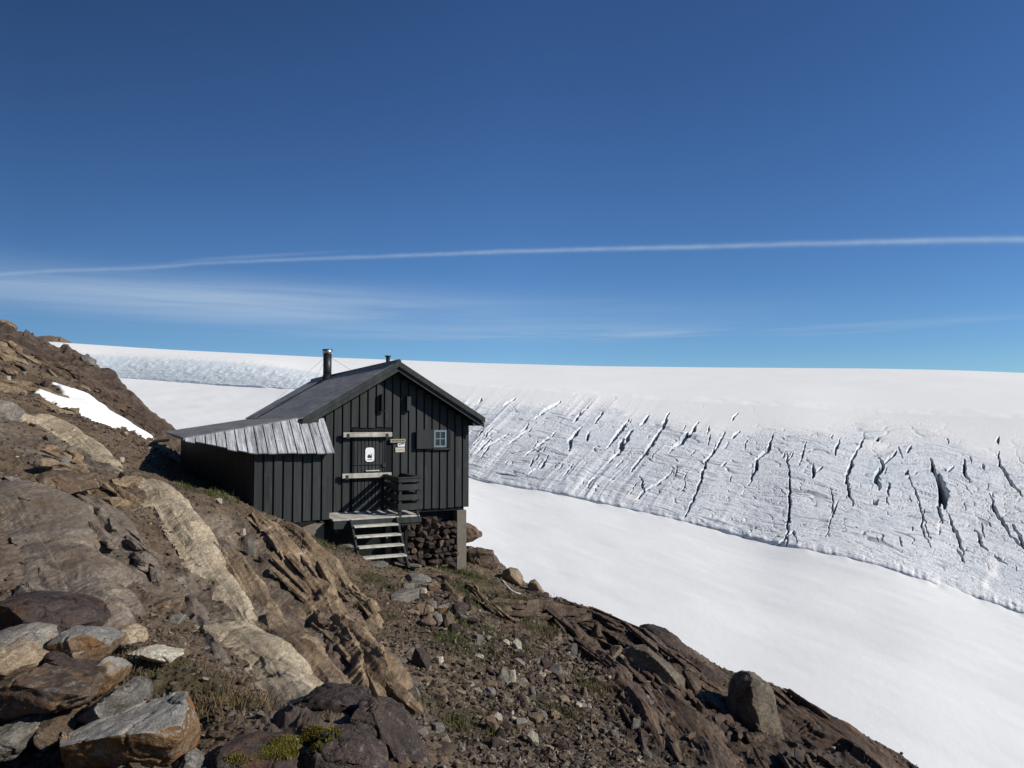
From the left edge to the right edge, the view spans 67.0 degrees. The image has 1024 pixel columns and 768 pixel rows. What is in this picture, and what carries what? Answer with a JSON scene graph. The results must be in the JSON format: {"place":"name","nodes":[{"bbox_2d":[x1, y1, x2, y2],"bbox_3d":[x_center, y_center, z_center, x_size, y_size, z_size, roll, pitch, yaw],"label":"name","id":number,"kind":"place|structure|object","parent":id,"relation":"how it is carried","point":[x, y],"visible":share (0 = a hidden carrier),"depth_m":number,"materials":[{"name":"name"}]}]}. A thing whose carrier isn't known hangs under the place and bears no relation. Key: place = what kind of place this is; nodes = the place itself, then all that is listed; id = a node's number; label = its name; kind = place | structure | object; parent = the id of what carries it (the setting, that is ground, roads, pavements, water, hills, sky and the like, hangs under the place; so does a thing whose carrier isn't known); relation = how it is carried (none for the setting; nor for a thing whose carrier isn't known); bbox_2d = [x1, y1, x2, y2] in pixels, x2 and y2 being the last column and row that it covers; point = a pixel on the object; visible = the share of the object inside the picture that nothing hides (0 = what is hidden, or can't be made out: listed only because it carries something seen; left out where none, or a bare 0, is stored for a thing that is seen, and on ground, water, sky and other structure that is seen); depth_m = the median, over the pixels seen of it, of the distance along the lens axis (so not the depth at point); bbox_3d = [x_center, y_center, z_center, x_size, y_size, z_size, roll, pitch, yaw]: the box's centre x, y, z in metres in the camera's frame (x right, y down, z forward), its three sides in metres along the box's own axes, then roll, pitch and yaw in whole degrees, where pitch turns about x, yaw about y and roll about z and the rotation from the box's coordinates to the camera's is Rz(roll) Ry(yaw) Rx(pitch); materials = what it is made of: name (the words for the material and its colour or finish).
{"place":"outdoors","nodes":[
{"label":"outdoors","id":0,"kind":"place"},
{"bbox_2d":[35,336,70,342],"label":"hill","id":1,"kind":"structure","parent":0,"point":[54,339],"depth_m":2285.77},
{"bbox_2d":[0,321,918,767],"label":"ground","id":2,"kind":"structure","parent":0,"point":[292,719],"depth_m":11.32,"materials":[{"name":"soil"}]},
{"bbox_2d":[0,400,24,420],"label":"rock","id":3,"kind":"object","parent":2,"relation":"on","point":[10,410],"visible":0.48,"depth_m":15.62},
{"bbox_2d":[4,340,22,354],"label":"rock ledge","id":4,"kind":"object","parent":2,"relation":"on","point":[12,344],"visible":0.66,"depth_m":27.67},
{"bbox_2d":[0,354,28,364],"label":"rock ledge","id":5,"kind":"object","parent":2,"relation":"on","point":[6,357],"visible":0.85,"depth_m":25.80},
{"bbox_2d":[10,537,26,545],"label":"rock ledge","id":6,"kind":"object","parent":2,"relation":"on","point":[15,541],"visible":0.49,"depth_m":8.27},
{"bbox_2d":[13,585,30,595],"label":"rock ledge","id":7,"kind":"object","parent":2,"relation":"on","point":[20,589],"visible":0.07,"depth_m":6.65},
{"bbox_2d":[0,713,52,761],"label":"rock","id":8,"kind":"object","parent":2,"relation":"on","point":[16,738],"visible":0.71,"depth_m":3.90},
{"bbox_2d":[0,663,106,720],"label":"rock","id":9,"kind":"object","parent":8,"relation":"on","point":[45,688],"visible":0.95,"depth_m":4.00,"materials":[{"name":"stone"}]},
{"bbox_2d":[0,640,49,679],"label":"rock","id":10,"kind":"object","parent":9,"relation":"on","point":[16,657],"visible":0.88,"depth_m":4.28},
{"bbox_2d":[0,622,58,644],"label":"rock","id":11,"kind":"object","parent":10,"relation":"on","point":[41,633],"visible":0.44,"depth_m":4.58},
{"bbox_2d":[40,650,103,669],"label":"rock","id":12,"kind":"object","parent":9,"relation":"on","point":[55,658],"visible":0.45,"depth_m":4.39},
{"bbox_2d":[46,625,125,659],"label":"rock","id":13,"kind":"object","parent":12,"relation":"on","point":[91,642],"visible":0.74,"depth_m":4.56,"materials":[{"name":"stone"}]},
{"bbox_2d":[0,711,59,757],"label":"rock","id":14,"kind":"object","parent":2,"relation":"on","point":[31,750],"visible":0.06,"depth_m":4.32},
{"bbox_2d":[33,458,59,467],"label":"rock","id":15,"kind":"object","parent":2,"relation":"on","point":[44,462],"visible":1,"depth_m":11.43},
{"bbox_2d":[38,449,66,458],"bbox_3d":[-7.731,1.202,13.073,0.158,0.231,0.570,-1,-3,18],"label":"rock ledge","id":16,"kind":"object","parent":2,"relation":"on","point":[54,454],"visible":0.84,"depth_m":13.00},
{"bbox_2d":[0,590,111,633],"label":"rock","id":17,"kind":"object","parent":2,"relation":"on","point":[63,610],"visible":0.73,"depth_m":4.94,"materials":[{"name":"stone"}]},
{"bbox_2d":[33,705,88,752],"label":"rock","id":18,"kind":"object","parent":2,"relation":"on","point":[51,727],"visible":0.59,"depth_m":4.00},
{"bbox_2d":[36,470,97,494],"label":"rock","id":19,"kind":"object","parent":2,"relation":"on","point":[71,482],"visible":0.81,"depth_m":10.54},
{"bbox_2d":[21,413,123,470],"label":"bedrock outcrop","id":20,"kind":"object","parent":2,"relation":"on","point":[75,435],"visible":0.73,"depth_m":15.85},
{"bbox_2d":[64,449,83,459],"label":"rock ledge","id":21,"kind":"object","parent":2,"relation":"on","point":[72,452],"visible":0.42,"depth_m":13.94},
{"bbox_2d":[0,477,151,647],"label":"bedrock outcrop","id":22,"kind":"object","parent":2,"relation":"on","point":[49,523],"visible":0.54,"depth_m":8.39,"materials":[{"name":"stone"}]},
{"bbox_2d":[26,582,49,591],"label":"rock ledge","id":23,"kind":"object","parent":22,"relation":"on","point":[32,587],"visible":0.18,"depth_m":6.78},
{"bbox_2d":[20,556,58,585],"bbox_3d":[-4.617,1.815,7.513,0.342,0.179,0.941,1,-3,-20],"label":"rock ledge","id":24,"kind":"object","parent":22,"relation":"on","point":[30,571],"visible":0.66,"depth_m":7.47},
{"bbox_2d":[39,565,64,590],"bbox_3d":[-4.329,1.841,7.239,0.219,0.160,0.847,2,-3,-35],"label":"rock ledge","id":25,"kind":"object","parent":22,"relation":"on","point":[51,578],"visible":0.81,"depth_m":7.25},
{"bbox_2d":[79,355,96,364],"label":"rock","id":26,"kind":"object","parent":2,"relation":"on","point":[86,359],"visible":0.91,"depth_m":33.32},
{"bbox_2d":[31,348,152,431],"bbox_3d":[-16.648,0.271,30.765,4.364,3.439,2.527,2,-3,-36],"label":"layered outcrop","id":27,"kind":"object","parent":2,"relation":"on","point":[101,388],"visible":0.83,"depth_m":30.55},
{"bbox_2d":[34,382,153,439],"bbox_3d":[-12.299,1.869,22.461,5.100,4.053,7.020,0,-3,0],"label":"snow patch","id":28,"kind":"object","parent":2,"relation":"on","point":[91,407],"visible":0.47,"depth_m":22.78,"materials":[{"name":"snow"}]},
{"bbox_2d":[98,481,119,495],"bbox_3d":[-6.148,1.597,11.864,0.453,0.216,0.159,-1,-3,29],"label":"rock ledge","id":29,"kind":"object","parent":2,"relation":"on","point":[105,485],"visible":1,"depth_m":11.83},
{"bbox_2d":[90,656,132,700],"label":"rock","id":30,"kind":"object","parent":2,"relation":"on","point":[118,670],"visible":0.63,"depth_m":4.58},
{"bbox_2d":[102,497,133,505],"bbox_3d":[-5.883,1.753,11.569,0.230,0.184,0.585,-1,-3,14],"label":"rock ledge","id":31,"kind":"object","parent":2,"relation":"on","point":[113,501],"visible":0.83,"depth_m":11.41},
{"bbox_2d":[109,478,126,487],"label":"rock ledge","id":32,"kind":"object","parent":2,"relation":"on","point":[119,483],"visible":0.91,"depth_m":12.22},
{"bbox_2d":[77,493,165,582],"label":"bedrock outcrop","id":33,"kind":"object","parent":2,"relation":"on","point":[121,529],"visible":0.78,"depth_m":9.49,"materials":[{"name":"stone"}]},
{"bbox_2d":[108,482,138,502],"bbox_3d":[-6.084,1.697,12.011,0.707,0.339,0.191,-1,-3,16],"label":"rock ledge","id":34,"kind":"object","parent":2,"relation":"on","point":[123,493],"visible":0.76,"depth_m":11.92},
{"bbox_2d":[57,691,200,767],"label":"rock","id":35,"kind":"object","parent":2,"relation":"on","point":[164,730],"visible":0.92,"depth_m":3.63,"materials":[{"name":"stone"}]},
{"bbox_2d":[76,675,152,725],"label":"rock","id":36,"kind":"object","parent":35,"relation":"on","point":[130,693],"visible":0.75,"depth_m":4.04,"materials":[{"name":"stone"}]},
{"bbox_2d":[120,476,142,487],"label":"rock ledge","id":37,"kind":"object","parent":2,"relation":"on","point":[129,481],"visible":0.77,"depth_m":12.64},
{"bbox_2d":[117,623,148,646],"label":"rock","id":38,"kind":"object","parent":2,"relation":"on","point":[137,633],"visible":0.84,"depth_m":5.62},
{"bbox_2d":[20,413,258,627],"bbox_3d":[-6.294,2.081,12.811,10.913,3.500,1.846,-2,-3,44],"label":"bedrock outcrop","id":39,"kind":"object","parent":2,"relation":"on","point":[197,549],"visible":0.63,"depth_m":10.92,"materials":[{"name":"stone"}]},
{"bbox_2d":[127,644,183,663],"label":"rock","id":40,"kind":"object","parent":2,"relation":"on","point":[161,653],"visible":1,"depth_m":5.37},
{"bbox_2d":[153,597,181,612],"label":"rock","id":41,"kind":"object","parent":2,"relation":"on","point":[172,603],"visible":0.85,"depth_m":7.80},
{"bbox_2d":[169,614,186,623],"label":"rock","id":42,"kind":"object","parent":2,"relation":"on","point":[177,618],"visible":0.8,"depth_m":7.32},
{"bbox_2d":[179,747,205,767],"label":"rock","id":43,"kind":"object","parent":2,"relation":"on","point":[194,758],"visible":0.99,"depth_m":3.66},
{"bbox_2d":[182,592,230,663],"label":"bedrock outcrop","id":44,"kind":"object","parent":2,"relation":"on","point":[196,610],"visible":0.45,"depth_m":7.80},
{"bbox_2d":[229,564,246,594],"bbox_3d":[-3.781,2.675,10.617,0.125,0.254,1.036,2,-3,-32],"label":"rock ledge","id":45,"kind":"object","parent":2,"relation":"on","point":[235,575],"visible":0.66,"depth_m":10.61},
{"bbox_2d":[245,535,255,554],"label":"stone","id":46,"kind":"object","parent":2,"relation":"on","point":[250,547],"visible":0.91,"depth_m":12.53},
{"bbox_2d":[214,730,297,767],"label":"rock","id":47,"kind":"object","parent":2,"relation":"on","point":[245,744],"visible":0.8,"depth_m":3.71,"materials":[{"name":"stone"}]},
{"bbox_2d":[194,618,323,707],"bbox_3d":[-2.037,2.717,6.592,1.441,1.416,4.904,2,-3,-33],"label":"bedrock outcrop","id":48,"kind":"object","parent":2,"relation":"on","point":[273,660],"visible":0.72,"depth_m":6.81,"materials":[{"name":"stone"}]},
{"bbox_2d":[224,712,342,766],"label":"moss","id":49,"kind":"object","parent":2,"relation":"on","point":[286,747],"visible":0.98,"depth_m":3.84,"materials":[{"name":"plant"}]},
{"bbox_2d":[220,546,349,683],"bbox_3d":[-2.309,2.809,8.194,1.039,1.301,8.524,1,-3,-25],"label":"bedrock outcrop","id":50,"kind":"object","parent":2,"relation":"on","point":[309,647],"visible":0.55,"depth_m":8.69,"materials":[{"name":"stone"}]},
{"bbox_2d":[165,349,484,569],"bbox_3d":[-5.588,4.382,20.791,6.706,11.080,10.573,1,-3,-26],"label":"mountain hut","id":51,"kind":"object","parent":2,"relation":"on","point":[312,454],"visible":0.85,"depth_m":17.60,"materials":[{"name":"black wood"}]},
{"bbox_2d":[351,428,385,510],"bbox_3d":[-3.236,1.935,17.522,0.779,1.850,0.087,1,-3,-26],"label":"door","id":52,"kind":"structure","parent":51,"relation":"in","point":[361,499],"depth_m":17.51,"materials":[{"name":"wood"}]},
{"bbox_2d":[324,473,422,567],"bbox_3d":[-2.880,2.963,16.477,1.925,1.935,2.133,1,-3,-26],"label":"entrance porch","id":53,"kind":"object","parent":51,"relation":"attached to","point":[398,514],"visible":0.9,"depth_m":16.57,"materials":[{"name":"grey wood"}]},
{"bbox_2d":[416,430,451,449],"bbox_3d":[-1.828,1.312,18.192,0.895,0.475,0.105,1,-3,-26],"label":"window","id":54,"kind":"structure","parent":51,"relation":"in","point":[425,439],"depth_m":18.13,"materials":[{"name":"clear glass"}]},
{"bbox_2d":[279,682,373,715],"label":"rock","id":55,"kind":"object","parent":2,"relation":"on","point":[338,698],"visible":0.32,"depth_m":4.57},
{"bbox_2d":[282,520,383,628],"bbox_3d":[-3.117,3.484,13.260,0.821,1.759,5.278,1,-3,-30],"label":"bedrock outcrop","id":56,"kind":"object","parent":2,"relation":"on","point":[326,564],"visible":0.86,"depth_m":13.21,"materials":[{"name":"stone"}]},
{"bbox_2d":[245,512,423,717],"bbox_3d":[-2.882,3.207,11.133,1.180,1.926,8.665,1,-3,-27],"label":"bedrock outcrop","id":57,"kind":"object","parent":2,"relation":"on","point":[377,669],"visible":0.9,"depth_m":9.63,"materials":[{"name":"stone"}]},
{"bbox_2d":[301,724,390,767],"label":"rock","id":58,"kind":"object","parent":2,"relation":"on","point":[351,746],"visible":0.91,"depth_m":3.88,"materials":[{"name":"stone"}]},
{"bbox_2d":[18,481,687,757],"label":"grass","id":59,"kind":"structure","parent":2,"relation":"on","point":[229,700],"depth_m":9.18,"materials":[{"name":"plant"}]},
{"bbox_2d":[370,561,388,568],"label":"stone","id":60,"kind":"object","parent":2,"relation":"on","point":[378,564],"visible":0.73,"depth_m":14.97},
{"bbox_2d":[349,696,430,766],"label":"rock","id":61,"kind":"object","parent":2,"relation":"on","point":[389,723],"visible":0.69,"depth_m":4.36,"materials":[{"name":"stone"}]},
{"bbox_2d":[390,588,418,602],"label":"stone","id":62,"kind":"object","parent":2,"relation":"on","point":[408,595],"visible":0.86,"depth_m":13.37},
{"bbox_2d":[391,561,421,568],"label":"stone","id":63,"kind":"object","parent":2,"relation":"on","point":[404,565],"visible":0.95,"depth_m":15.82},
{"bbox_2d":[405,573,430,584],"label":"stone","id":64,"kind":"object","parent":2,"relation":"on","point":[419,578],"visible":0.8,"depth_m":14.84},
{"bbox_2d":[411,647,430,670],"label":"stone","id":65,"kind":"object","parent":2,"relation":"on","point":[420,657],"visible":0.87,"depth_m":9.32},
{"bbox_2d":[417,726,428,737],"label":"stone","id":66,"kind":"object","parent":2,"relation":"on","point":[423,732],"visible":0.57,"depth_m":6.92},
{"bbox_2d":[391,510,459,570],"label":"dry stone wall","id":67,"kind":"structure","parent":2,"relation":"on","point":[431,537],"depth_m":18.15,"materials":[{"name":"stone"}]},
{"bbox_2d":[421,615,436,626],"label":"stone","id":68,"kind":"object","parent":2,"relation":"on","point":[428,620],"visible":0.8,"depth_m":11.54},
{"bbox_2d":[426,581,440,591],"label":"stone","id":69,"kind":"object","parent":2,"relation":"on","point":[434,586],"visible":0.75,"depth_m":14.50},
{"bbox_2d":[432,614,442,626],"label":"stone","id":70,"kind":"object","parent":2,"relation":"on","point":[438,618],"visible":0.87,"depth_m":11.67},
{"bbox_2d":[430,722,444,733],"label":"stone","id":71,"kind":"object","parent":2,"relation":"on","point":[439,727],"visible":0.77,"depth_m":7.33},
{"bbox_2d":[436,744,457,754],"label":"stone","id":72,"kind":"object","parent":2,"relation":"on","point":[449,749],"visible":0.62,"depth_m":4.89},
{"bbox_2d":[442,613,453,627],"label":"stone","id":73,"kind":"object","parent":2,"relation":"on","point":[448,618],"visible":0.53,"depth_m":11.71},
{"bbox_2d":[441,580,455,592],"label":"stone","id":74,"kind":"object","parent":2,"relation":"on","point":[446,586],"visible":0.73,"depth_m":14.87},
{"bbox_2d":[446,592,462,602],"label":"stone","id":75,"kind":"object","parent":2,"relation":"on","point":[454,597],"visible":0.87,"depth_m":14.25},
{"bbox_2d":[448,623,460,632],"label":"stone","id":76,"kind":"object","parent":2,"relation":"on","point":[455,626],"visible":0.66,"depth_m":11.46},
{"bbox_2d":[450,602,469,615],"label":"stone","id":77,"kind":"object","parent":2,"relation":"on","point":[459,608],"visible":0.81,"depth_m":13.07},
{"bbox_2d":[466,523,481,542],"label":"rock","id":78,"kind":"object","parent":2,"relation":"on","point":[473,533],"visible":0.72,"depth_m":22.16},
{"bbox_2d":[467,547,499,569],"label":"rock","id":79,"kind":"object","parent":2,"relation":"on","point":[484,558],"visible":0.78,"depth_m":19.08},
{"bbox_2d":[485,715,497,731],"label":"stone","id":80,"kind":"object","parent":2,"relation":"on","point":[491,722],"visible":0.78,"depth_m":8.02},
{"bbox_2d":[466,583,517,621],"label":"layered outcrop","id":81,"kind":"object","parent":2,"relation":"on","point":[499,612],"visible":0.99,"depth_m":14.88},
{"bbox_2d":[488,737,499,748],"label":"stone","id":82,"kind":"object","parent":2,"relation":"on","point":[494,742],"visible":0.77,"depth_m":7.36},
{"bbox_2d":[497,666,508,683],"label":"stone","id":83,"kind":"object","parent":2,"relation":"on","point":[503,674],"visible":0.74,"depth_m":9.96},
{"bbox_2d":[501,567,522,584],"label":"rock","id":84,"kind":"object","parent":2,"relation":"on","point":[512,575],"visible":0.96,"depth_m":18.35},
{"bbox_2d":[515,718,528,726],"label":"stone","id":85,"kind":"object","parent":2,"relation":"on","point":[522,722],"visible":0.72,"depth_m":8.57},
{"bbox_2d":[527,730,538,742],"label":"stone","id":86,"kind":"object","parent":2,"relation":"on","point":[532,735],"visible":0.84,"depth_m":7.96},
{"bbox_2d":[527,712,541,723],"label":"stone","id":87,"kind":"object","parent":2,"relation":"on","point":[535,717],"visible":0.92,"depth_m":8.89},
{"bbox_2d":[527,579,543,592],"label":"rock","id":88,"kind":"object","parent":2,"relation":"on","point":[534,585],"visible":0.94,"depth_m":18.04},
{"bbox_2d":[537,727,551,736],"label":"stone","id":89,"kind":"object","parent":2,"relation":"on","point":[546,731],"visible":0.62,"depth_m":8.47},
{"bbox_2d":[548,664,562,675],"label":"stone","id":90,"kind":"object","parent":2,"relation":"on","point":[554,669],"visible":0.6,"depth_m":10.90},
{"bbox_2d":[554,741,567,750],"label":"stone","id":91,"kind":"object","parent":2,"relation":"on","point":[561,745],"visible":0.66,"depth_m":7.93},
{"bbox_2d":[590,624,601,637],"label":"stone","id":92,"kind":"object","parent":2,"relation":"on","point":[596,632],"visible":0.9,"depth_m":14.77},
{"bbox_2d":[489,597,726,697],"bbox_3d":[2.197,4.757,14.278,5.120,1.195,2.554,-2,-3,37],"label":"layered outcrop","id":93,"kind":"object","parent":2,"relation":"on","point":[692,674],"visible":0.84,"depth_m":14.87,"materials":[{"name":"stone"}]},
{"bbox_2d":[541,604,682,760],"bbox_3d":[1.596,4.838,12.128,1.200,1.148,6.868,0,-3,-7],"label":"bedrock outcrop","id":94,"kind":"object","parent":2,"relation":"on","point":[634,693],"visible":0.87,"depth_m":11.16,"materials":[{"name":"stone"}]},
{"bbox_2d":[609,645,622,659],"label":"stone","id":95,"kind":"object","parent":2,"relation":"on","point":[615,651],"visible":0.77,"depth_m":12.89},
{"bbox_2d":[641,749,651,760],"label":"stone","id":96,"kind":"object","parent":2,"relation":"on","point":[646,755],"visible":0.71,"depth_m":8.52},
{"bbox_2d":[624,644,684,689],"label":"rock","id":97,"kind":"object","parent":2,"relation":"on","point":[643,657],"visible":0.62,"depth_m":12.51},
{"bbox_2d":[639,624,694,656],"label":"rock","id":98,"kind":"object","parent":2,"relation":"on","point":[665,636],"visible":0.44,"depth_m":15.08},
{"bbox_2d":[634,669,745,767],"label":"bedrock outcrop","id":99,"kind":"object","parent":2,"relation":"on","point":[708,742],"visible":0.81,"depth_m":10.14,"materials":[{"name":"stone"}]},
{"bbox_2d":[696,700,707,715],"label":"stone","id":100,"kind":"object","parent":2,"relation":"on","point":[700,707],"visible":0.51,"depth_m":10.77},
{"bbox_2d":[672,683,768,767],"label":"layered outcrop","id":101,"kind":"object","parent":2,"relation":"on","point":[721,716],"visible":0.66,"depth_m":10.79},
{"bbox_2d":[726,670,784,738],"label":"rock","id":102,"kind":"object","parent":2,"relation":"on","point":[750,699],"visible":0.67,"depth_m":11.45,"materials":[{"name":"stone"}]},
{"bbox_2d":[754,723,835,767],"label":"layered outcrop","id":103,"kind":"object","parent":2,"relation":"on","point":[797,760],"visible":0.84,"depth_m":10.03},
{"bbox_2d":[771,684,902,767],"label":"bedrock outcrop","id":104,"kind":"object","parent":2,"relation":"on","point":[821,728],"visible":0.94,"depth_m":12.23,"materials":[{"name":"stone"}]},
{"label":"rock","id":105,"kind":"object","parent":2,"relation":"on","visible":0},
{"bbox_2d":[520,587,549,597],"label":"rock","id":106,"kind":"object","parent":105,"relation":"on","point":[545,595],"visible":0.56,"depth_m":17.97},
{"bbox_2d":[0,0,1023,372],"label":"sky","id":107,"kind":"structure","parent":0,"point":[629,183],"materials":[{"name":"blue"}]},
{"bbox_2d":[49,342,1023,613],"bbox_3d":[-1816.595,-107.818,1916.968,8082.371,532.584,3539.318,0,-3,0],"label":"glacier","id":108,"kind":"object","parent":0,"point":[919,474],"visible":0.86,"depth_m":482.29,"materials":[{"name":"ice"}]},
{"bbox_2d":[119,378,1023,767],"bbox_3d":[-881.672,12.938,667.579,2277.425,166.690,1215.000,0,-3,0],"label":"snow field","id":109,"kind":"structure","parent":0,"point":[921,672],"depth_m":221.30,"materials":[{"name":"snow"}]},
{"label":"rock ledge","id":110,"kind":"object","parent":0,"visible":0},
{"bbox_2d":[1,380,37,391],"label":"rock ledge","id":111,"kind":"object","parent":110,"relation":"on","point":[20,386],"visible":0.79,"depth_m":19.37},
{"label":"rock ledge","id":112,"kind":"object","parent":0,"visible":0},
{"bbox_2d":[265,611,282,632],"bbox_3d":[-2.752,2.799,8.992,0.197,0.135,0.967,1,-3,-23],"label":"rock ledge","id":113,"kind":"object","parent":112,"relation":"on","point":[272,618],"visible":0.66,"depth_m":9.13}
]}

